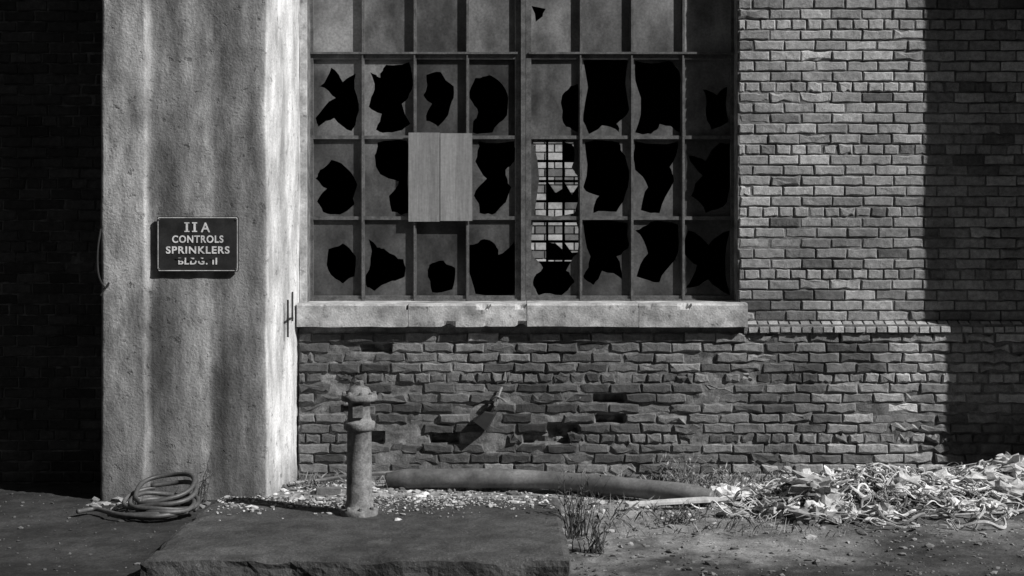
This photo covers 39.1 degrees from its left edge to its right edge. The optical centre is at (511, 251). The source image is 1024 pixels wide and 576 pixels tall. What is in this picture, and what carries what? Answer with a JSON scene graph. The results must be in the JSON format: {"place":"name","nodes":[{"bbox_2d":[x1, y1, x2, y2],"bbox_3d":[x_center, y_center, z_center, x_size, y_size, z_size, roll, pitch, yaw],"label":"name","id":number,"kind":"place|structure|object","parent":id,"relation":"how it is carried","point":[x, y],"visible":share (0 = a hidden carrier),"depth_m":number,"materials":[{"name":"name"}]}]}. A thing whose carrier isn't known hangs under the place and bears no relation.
{"place":"outdoors","nodes":[
{"label":"outdoors","id":0,"kind":"place"},
{"bbox_2d":[0,480,1023,575],"bbox_3d":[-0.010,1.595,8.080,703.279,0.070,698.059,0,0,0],"label":"ground","id":1,"kind":"structure","parent":0,"point":[36,549],"depth_m":7.92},
{"bbox_2d":[0,0,101,481],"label":"shaded bay brickwork","id":2,"kind":"object","parent":1,"relation":"on","point":[15,226],"visible":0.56,"depth_m":10.00,"materials":[{"name":"brick"}]},
{"bbox_2d":[76,472,200,518],"bbox_3d":[-2.234,1.477,8.797,0.669,0.222,0.504,0,0,25],"label":"garden hose coil","id":3,"kind":"object","parent":1,"relation":"on","point":[170,504],"visible":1,"depth_m":8.71,"materials":[{"name":"rubber"}]},
{"bbox_2d":[101,0,299,500],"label":"pilaster","id":4,"kind":"object","parent":1,"relation":"on","point":[200,108],"visible":0.95,"depth_m":9.32,"materials":[{"name":"concrete"}]},
{"bbox_2d":[97,229,109,295],"bbox_3d":[-2.635,0.066,9.285,0.083,0.434,0.041,0,0,0],"label":"hanging cable","id":5,"kind":"object","parent":4,"relation":"attached to","point":[104,286],"visible":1,"depth_m":9.28,"materials":[{"name":"black rubber"}]},
{"bbox_2d":[157,217,238,271],"bbox_3d":[-2.027,-0.051,9.293,0.525,0.355,0.018,0,0,0],"label":"sprinkler control sign","id":6,"kind":"object","parent":4,"relation":"attached to","point":[197,244],"visible":1,"depth_m":9.29,"materials":[{"name":"metal"}]},
{"bbox_2d":[287,292,292,336],"bbox_3d":[-1.496,0.420,9.708,0.022,0.300,0.156,0,0,0],"label":"iron bracket","id":7,"kind":"object","parent":4,"relation":"attached to","point":[288,318],"visible":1,"depth_m":9.64,"materials":[{"name":"grey metal"}]},
{"bbox_2d":[198,450,224,503],"bbox_3d":[-1.934,1.433,9.195,0.174,0.337,0.175,0,0,25],"label":"weed plant","id":8,"kind":"object","parent":1,"relation":"on","point":[204,493],"visible":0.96,"depth_m":9.18,"materials":[{"name":"grey plant"}]},
{"bbox_2d":[294,470,336,488],"bbox_3d":[-1.342,1.542,9.672,0.335,0.168,0.209,0,0,36],"label":"weed plant","id":9,"kind":"object","parent":1,"relation":"on","point":[309,482],"visible":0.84,"depth_m":9.65,"materials":[{"name":"grey plant"}]},
{"bbox_2d":[289,471,391,485],"bbox_3d":[-1.004,1.530,9.781,1.012,0.088,0.086,0,0,-6],"label":"thin pipe","id":10,"kind":"object","parent":1,"relation":"on","point":[375,473],"visible":0.48,"depth_m":9.76,"materials":[{"name":"metal"}]},
{"bbox_2d":[140,497,570,575],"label":"concrete slab","id":11,"kind":"structure","parent":1,"relation":"on","point":[300,540],"depth_m":7.34,"materials":[{"name":"grey concrete"}]},
{"bbox_2d":[340,380,377,517],"bbox_3d":[-0.862,1.103,8.130,0.216,0.757,0.216,0,0,0],"label":"valve post","id":12,"kind":"object","parent":11,"relation":"on","point":[359,396],"visible":1,"depth_m":8.07,"materials":[{"name":"metal"}]},
{"bbox_2d":[341,404,374,417],"bbox_3d":[-0.869,0.893,8.099,0.190,0.068,0.098,0,0,0],"label":"indicator window and lugs","id":13,"kind":"structure","parent":12,"relation":"in","point":[357,410],"depth_m":8.05,"materials":[{"name":"metal"}]},
{"bbox_2d":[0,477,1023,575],"bbox_3d":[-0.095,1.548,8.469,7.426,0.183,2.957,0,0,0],"label":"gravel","id":14,"kind":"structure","parent":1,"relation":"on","point":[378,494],"depth_m":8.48,"materials":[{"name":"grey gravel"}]},
{"bbox_2d":[307,0,737,302],"bbox_3d":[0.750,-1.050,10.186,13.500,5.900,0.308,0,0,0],"label":"window frame","id":15,"kind":"object","parent":1,"relation":"on","point":[735,150],"visible":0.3,"depth_m":10.09,"materials":[{"name":"black metal"}]},
{"bbox_2d":[300,0,306,301],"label":"jamb strip","id":16,"kind":"object","parent":15,"relation":"attached to","point":[303,150],"depth_m":10.00,"materials":[{"name":"concrete"}]},
{"bbox_2d":[316,486,749,510],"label":"fallen bricks","id":17,"kind":"object","parent":1,"relation":"on","point":[329,491],"visible":0.32,"depth_m":9.39,"materials":[{"name":"grey brick"}]},
{"bbox_2d":[385,468,713,505],"bbox_3d":[0.232,1.520,9.432,2.198,0.164,0.270,0,0,16],"label":"suction hose","id":18,"kind":"object","parent":1,"relation":"on","point":[487,478],"visible":0.94,"depth_m":9.48,"materials":[{"name":"rubber"}]},
{"bbox_2d":[531,142,577,260],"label":"brick warehouse","id":19,"kind":"structure","parent":1,"relation":"on","point":[554,208],"depth_m":22.00,"materials":[{"name":"grey brick"}]},
{"bbox_2d":[294,469,856,537],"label":"grass","id":20,"kind":"structure","parent":1,"relation":"on","point":[699,482],"depth_m":8.70,"materials":[{"name":"grey plant"}]},
{"bbox_2d":[548,469,610,539],"bbox_3d":[0.345,1.412,8.094,0.322,0.378,0.274,0,0,-29],"label":"weed plant","id":21,"kind":"object","parent":1,"relation":"on","point":[570,531],"visible":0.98,"depth_m":8.08,"materials":[{"name":"grey plant"}]},
{"bbox_2d":[572,504,626,555],"bbox_3d":[0.439,1.477,7.647,0.278,0.249,0.218,0,0,36],"label":"weed plant","id":22,"kind":"object","parent":1,"relation":"on","point":[597,539],"visible":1,"depth_m":7.66,"materials":[{"name":"grey plant"}]},
{"bbox_2d":[298,334,1023,480],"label":"plinth mortar","id":23,"kind":"object","parent":1,"relation":"on","point":[408,432],"visible":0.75,"depth_m":9.94,"materials":[{"name":"grey concrete"}]},
{"bbox_2d":[473,387,506,430],"bbox_3d":[-0.153,1.078,9.880,0.234,0.305,0.100,0,0,0],"label":"wall spigot","id":24,"kind":"object","parent":23,"relation":"attached to","point":[484,419],"depth_m":9.85,"materials":[{"name":"metal"}]},
{"bbox_2d":[299,324,743,333],"bbox_3d":[0.065,0.531,9.986,3.070,0.063,0.083,0,0,0],"label":"sill bed","id":25,"kind":"object","parent":23,"relation":"on","point":[516,329],"visible":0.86,"depth_m":9.95,"materials":[{"name":"grey concrete"}]},
{"bbox_2d":[297,300,747,326],"bbox_3d":[0.070,0.428,10.030,3.090,0.175,0.339,0,0,0],"label":"window sill","id":26,"kind":"structure","parent":25,"relation":"on","point":[724,313],"depth_m":9.87,"materials":[{"name":"concrete"}]},
{"bbox_2d":[310,0,733,301],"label":"steel sash","id":27,"kind":"object","parent":26,"relation":"on","point":[522,55],"visible":0.96,"depth_m":10.18,"materials":[{"name":"grey metal"}]},
{"bbox_2d":[408,133,471,221],"bbox_3d":[-0.505,-0.528,10.152,0.449,0.627,0.014,0,0,0],"label":"plywood patch","id":28,"kind":"object","parent":27,"relation":"attached to","point":[439,177],"visible":1,"depth_m":10.15,"materials":[{"name":"grey wood"}]},
{"bbox_2d":[314,0,729,294],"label":"broken panes","id":29,"kind":"object","parent":27,"relation":"attached to","point":[441,25],"visible":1,"depth_m":10.20,"materials":[{"name":"grey glass"}]},
{"bbox_2d":[744,324,1023,333],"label":"rowlock bed","id":30,"kind":"object","parent":23,"relation":"on","point":[746,330],"visible":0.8,"depth_m":9.92,"materials":[{"name":"grey brick"}]},
{"bbox_2d":[748,320,1023,332],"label":"rowlock course","id":31,"kind":"object","parent":23,"relation":"on","point":[816,329],"visible":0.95,"depth_m":9.91,"materials":[{"name":"brick"}]},
{"bbox_2d":[738,0,1023,320],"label":"brickwork","id":32,"kind":"object","parent":31,"relation":"on","point":[915,111],"visible":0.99,"depth_m":10.00,"materials":[{"name":"brick"}]},
{"bbox_2d":[738,0,1023,323],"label":"mortar","id":33,"kind":"object","parent":31,"relation":"on","point":[943,83],"visible":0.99,"depth_m":10.01,"materials":[{"name":"grey concrete"}]},
{"bbox_2d":[625,497,727,506],"bbox_3d":[1.026,1.550,8.949,0.656,0.040,0.072,0,0,-8],"label":"split board","id":34,"kind":"object","parent":1,"relation":"on","point":[677,501],"visible":1,"depth_m":8.93,"materials":[{"name":"grey wood"}]},
{"bbox_2d":[650,499,704,523],"bbox_3d":[0.983,1.541,8.476,0.313,0.150,0.345,0,0,0],"label":"weed plant","id":35,"kind":"object","parent":1,"relation":"on","point":[682,517],"visible":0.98,"depth_m":8.48,"materials":[{"name":"grey plant"}]},
{"bbox_2d":[650,448,720,484],"bbox_3d":[1.161,1.461,9.812,0.412,0.284,0.505,0,0,31],"label":"weed plant","id":36,"kind":"object","parent":1,"relation":"on","point":[686,472],"visible":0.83,"depth_m":9.79,"materials":[{"name":"grey plant"}]},
{"bbox_2d":[696,455,754,487],"bbox_3d":[1.451,1.486,9.694,0.310,0.231,0.447,0,0,-22],"label":"weed plant","id":37,"kind":"object","parent":1,"relation":"on","point":[720,481],"visible":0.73,"depth_m":9.64,"materials":[{"name":"grey plant"}]},
{"bbox_2d":[686,452,1023,536],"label":"debris pile","id":38,"kind":"object","parent":1,"relation":"on","point":[976,494],"visible":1,"depth_m":8.81,"materials":[{"name":"white paper"}]},
{"bbox_3d":[0.750,-1.075,12.920,13.500,5.849,5.160,0,0,0],"label":"interior shell","id":39,"kind":"object","parent":1,"relation":"on","visible":0},
{"bbox_2d":[531,141,577,260],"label":"window bars","id":40,"kind":"object","parent":39,"relation":"attached to","point":[563,241],"depth_m":15.30,"materials":[{"name":"paint"}]},
{"bbox_2d":[548,142,577,259],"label":"window panes","id":41,"kind":"object","parent":39,"relation":"attached to","point":[554,251],"visible":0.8,"depth_m":15.31,"materials":[{"name":"black glass"}]},
{"bbox_2d":[298,332,1023,481],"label":"plinth brickwork","id":42,"kind":"object","parent":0,"point":[968,447],"visible":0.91,"depth_m":9.93,"materials":[{"name":"grey brick"}]}
]}

